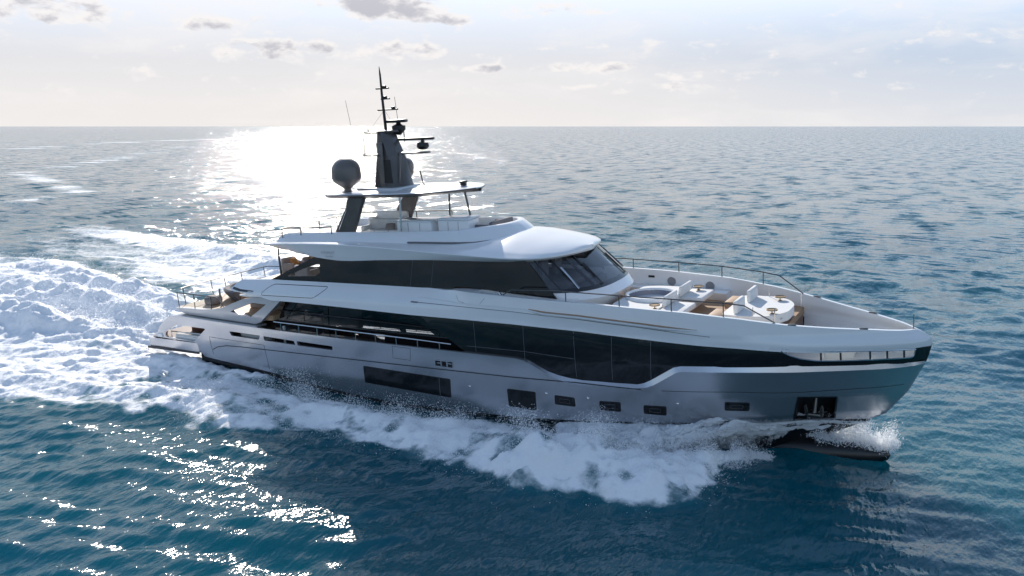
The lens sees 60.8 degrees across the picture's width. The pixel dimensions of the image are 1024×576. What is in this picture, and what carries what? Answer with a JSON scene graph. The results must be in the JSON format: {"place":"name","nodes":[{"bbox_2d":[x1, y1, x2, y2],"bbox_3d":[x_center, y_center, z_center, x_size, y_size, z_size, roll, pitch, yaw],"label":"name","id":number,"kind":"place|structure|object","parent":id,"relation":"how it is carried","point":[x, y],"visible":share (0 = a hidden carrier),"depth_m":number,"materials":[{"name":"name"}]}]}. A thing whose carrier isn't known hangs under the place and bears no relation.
{"place":"outdoors","nodes":[
{"label":"outdoors","id":0,"kind":"place"},
{"bbox_2d":[204,294,222,304],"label":"pouf","id":1,"kind":"object","parent":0,"point":[214,301],"visible":0.77,"depth_m":45.74,"materials":[{"name":"beige fabric"}]},
{"bbox_2d":[241,333,271,340],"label":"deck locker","id":2,"kind":"object","parent":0,"point":[253,336],"visible":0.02,"depth_m":43.65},
{"bbox_2d":[250,301,296,309],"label":"sofa","id":3,"kind":"object","parent":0,"point":[257,305],"visible":0.07,"depth_m":44.20,"materials":[{"name":"beige fabric"}]},
{"bbox_2d":[0,126,1023,575],"bbox_3d":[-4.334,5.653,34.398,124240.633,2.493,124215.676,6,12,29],"label":"sea","id":4,"kind":"structure","parent":0,"point":[108,466],"depth_m":42.23,"materials":[{"name":"liquid"}]},
{"bbox_2d":[0,248,195,341],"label":"stern spray","id":5,"kind":"object","parent":4,"relation":"on","point":[123,301],"visible":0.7,"depth_m":56.45,"materials":[{"name":"white liquid"}]},
{"bbox_2d":[155,232,297,272],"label":"stern spray","id":6,"kind":"object","parent":4,"relation":"on","point":[234,248],"visible":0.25,"depth_m":82.08,"materials":[{"name":"white liquid"}]},
{"bbox_2d":[186,366,626,446],"bbox_3d":[-5.193,4.658,36.921,22.331,2.459,4.366,6,12,31],"label":"side splash","id":7,"kind":"object","parent":4,"relation":"on","point":[520,423],"visible":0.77,"depth_m":36.27,"materials":[{"name":"white liquid"}]},
{"bbox_2d":[125,371,775,517],"bbox_3d":[-4.751,5.071,34.643,28.827,2.963,8.533,4,11,23],"label":"bow wave spray","id":8,"kind":"object","parent":4,"relation":"on","point":[762,456],"visible":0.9,"depth_m":32.44,"materials":[{"name":"white liquid"}]},
{"bbox_2d":[148,68,931,460],"bbox_3d":[-1.883,-1.686,40.078,38.507,17.100,7.758,3,14,29],"label":"motor yacht","id":9,"kind":"object","parent":4,"relation":"on","point":[550,324],"visible":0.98,"depth_m":36.26,"materials":[{"name":"silver metal"}]},
{"bbox_2d":[176,332,199,339],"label":"bench","id":10,"kind":"object","parent":9,"relation":"on","point":[188,336],"visible":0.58,"depth_m":46.12,"materials":[{"name":"white fabric"}]},
{"bbox_2d":[223,277,264,300],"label":"curved daybed","id":11,"kind":"object","parent":9,"relation":"on","point":[231,294],"visible":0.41,"depth_m":46.35,"materials":[{"name":"grey fabric"}]},
{"bbox_2d":[281,256,303,273],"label":"armchair","id":12,"kind":"object","parent":9,"relation":"on","point":[287,264],"visible":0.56,"depth_m":46.72,"materials":[{"name":"beige fabric"}]},
{"bbox_2d":[290,257,298,264],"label":"cushion","id":13,"kind":"object","parent":12,"relation":"on","point":[294,260],"visible":0.85,"depth_m":46.80,"materials":[{"name":"orange fabric"}]},
{"bbox_2d":[294,265,318,275],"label":"lounge chair","id":14,"kind":"object","parent":9,"relation":"on","point":[307,271],"visible":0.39,"depth_m":44.18,"materials":[{"name":"white fabric"}]},
{"bbox_2d":[302,256,319,268],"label":"sofa","id":15,"kind":"object","parent":9,"relation":"on","point":[305,259],"visible":0.06,"depth_m":48.33,"materials":[{"name":"beige fabric"}]},
{"bbox_2d":[361,218,402,231],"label":"sofa","id":16,"kind":"object","parent":9,"relation":"on","point":[376,225],"visible":0.41,"depth_m":41.23,"materials":[{"name":"white fabric"}]},
{"bbox_2d":[385,223,394,231],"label":"cushion","id":17,"kind":"object","parent":16,"relation":"on","point":[389,226],"visible":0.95,"depth_m":40.53,"materials":[{"name":"beige fabric"}]},
{"bbox_2d":[368,210,408,222],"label":"sofa","id":18,"kind":"object","parent":9,"relation":"on","point":[388,213],"visible":0.27,"depth_m":44.38,"materials":[{"name":"white fabric"}]},
{"bbox_2d":[363,366,450,397],"bbox_3d":[-4.687,4.149,38.788,4.786,1.022,0.153,3,14,29],"label":"hull window","id":19,"kind":"structure","parent":9,"relation":"in","point":[438,386],"depth_m":38.70,"materials":[{"name":"black glass"}]},
{"bbox_2d":[396,217,438,230],"bbox_3d":[-4.172,-2.669,39.592,1.960,0.920,0.960,3,14,29],"label":"bar cabinet","id":20,"kind":"object","parent":9,"relation":"on","point":[418,224],"visible":0.56,"depth_m":39.12,"materials":[{"name":"grey"}]},
{"bbox_2d":[437,215,479,230],"bbox_3d":[-2.356,-2.669,38.837,1.560,1.020,1.160,2,13,24],"label":"helm cabinet","id":21,"kind":"object","parent":9,"relation":"on","point":[452,222],"visible":0.71,"depth_m":38.37,"materials":[{"name":"grey"}]},
{"bbox_2d":[475,217,512,226],"bbox_3d":[-0.811,-2.747,39.224,1.000,0.700,1.900,3,14,29],"label":"sunbed","id":22,"kind":"object","parent":9,"relation":"on","point":[503,220],"visible":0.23,"depth_m":38.78,"materials":[{"name":"grey fabric"}]},
{"bbox_2d":[507,389,535,409],"bbox_3d":[0.421,4.602,36.000,1.340,0.853,0.171,3,14,29],"label":"hull window","id":23,"kind":"structure","parent":9,"relation":"in","point":[525,398],"depth_m":35.98,"materials":[{"name":"black glass"}]},
{"bbox_2d":[554,395,574,406],"bbox_3d":[2.125,4.537,35.034,0.893,0.415,0.105,5,12,26],"label":"hull window","id":24,"kind":"structure","parent":9,"relation":"in","point":[559,400],"depth_m":35.03,"materials":[{"name":"black glass"}]},
{"bbox_2d":[599,401,620,411],"bbox_3d":[3.846,4.629,34.217,0.877,0.451,0.125,5,12,24],"label":"hull window","id":25,"kind":"structure","parent":9,"relation":"in","point":[607,406],"depth_m":34.21,"materials":[{"name":"black glass"}]},
{"bbox_2d":[649,303,659,308],"bbox_3d":[5.566,0.717,34.079,0.428,0.160,0.428,3,14,29],"label":"tray table","id":26,"kind":"object","parent":9,"relation":"on","point":[654,305],"visible":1,"depth_m":34.06,"materials":[{"name":"beige metal"}]},
{"bbox_2d":[643,406,666,415],"bbox_3d":[5.497,4.694,33.544,0.891,0.416,0.146,4,11,20],"label":"hull window","id":27,"kind":"structure","parent":9,"relation":"in","point":[654,410],"depth_m":33.53,"materials":[{"name":"black glass"}]},
{"bbox_2d":[693,285,703,289],"bbox_3d":[7.907,-0.016,37.033,0.428,0.160,0.428,3,14,29],"label":"tray table","id":28,"kind":"object","parent":9,"relation":"on","point":[698,286],"visible":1,"depth_m":37.00,"materials":[{"name":"beige metal"}]},
{"bbox_2d":[725,402,749,410],"bbox_3d":[8.396,4.431,32.587,0.920,0.410,0.214,2,11,10],"label":"hull window","id":29,"kind":"structure","parent":9,"relation":"in","point":[728,406],"depth_m":32.58,"materials":[{"name":"black glass"}]},
{"bbox_2d":[766,308,777,313],"bbox_3d":[9.754,0.871,32.757,0.428,0.160,0.428,3,14,29],"label":"tray table","id":30,"kind":"object","parent":9,"relation":"on","point":[771,309],"visible":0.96,"depth_m":32.76,"materials":[{"name":"beige metal"}]},
{"bbox_2d":[774,295,785,300],"bbox_3d":[10.658,0.406,34.719,0.428,0.160,0.428,3,14,29],"label":"tray table","id":31,"kind":"object","parent":9,"relation":"on","point":[780,296],"visible":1,"depth_m":34.74,"materials":[{"name":"beige metal"}]},
{"bbox_2d":[553,420,871,449],"bbox_3d":[6.662,5.791,32.646,13.582,2.172,4.179,2,11,11],"label":"bow spray sheet","id":32,"kind":"object","parent":4,"relation":"on","point":[777,431],"visible":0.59,"depth_m":33.13,"materials":[{"name":"white liquid"}]},
{"bbox_2d":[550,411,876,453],"bbox_3d":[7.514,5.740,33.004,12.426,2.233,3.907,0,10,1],"label":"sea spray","id":33,"kind":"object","parent":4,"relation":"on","point":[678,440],"visible":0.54,"depth_m":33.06,"materials":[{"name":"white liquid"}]},
{"bbox_2d":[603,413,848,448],"bbox_3d":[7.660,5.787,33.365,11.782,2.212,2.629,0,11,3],"label":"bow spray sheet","id":34,"kind":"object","parent":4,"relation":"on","point":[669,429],"visible":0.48,"depth_m":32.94,"materials":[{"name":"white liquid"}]},
{"bbox_2d":[805,416,903,457],"bbox_3d":[12.995,5.165,33.082,3.629,1.623,2.933,6,12,29],"label":"stem spray","id":35,"kind":"object","parent":4,"relation":"on","point":[878,441],"visible":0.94,"depth_m":32.79,"materials":[{"name":"white liquid"}]},
{"bbox_2d":[0,0,1023,125],"label":"sky","id":36,"kind":"structure","parent":0,"point":[63,62],"materials":[{"name":"white"}]}
]}

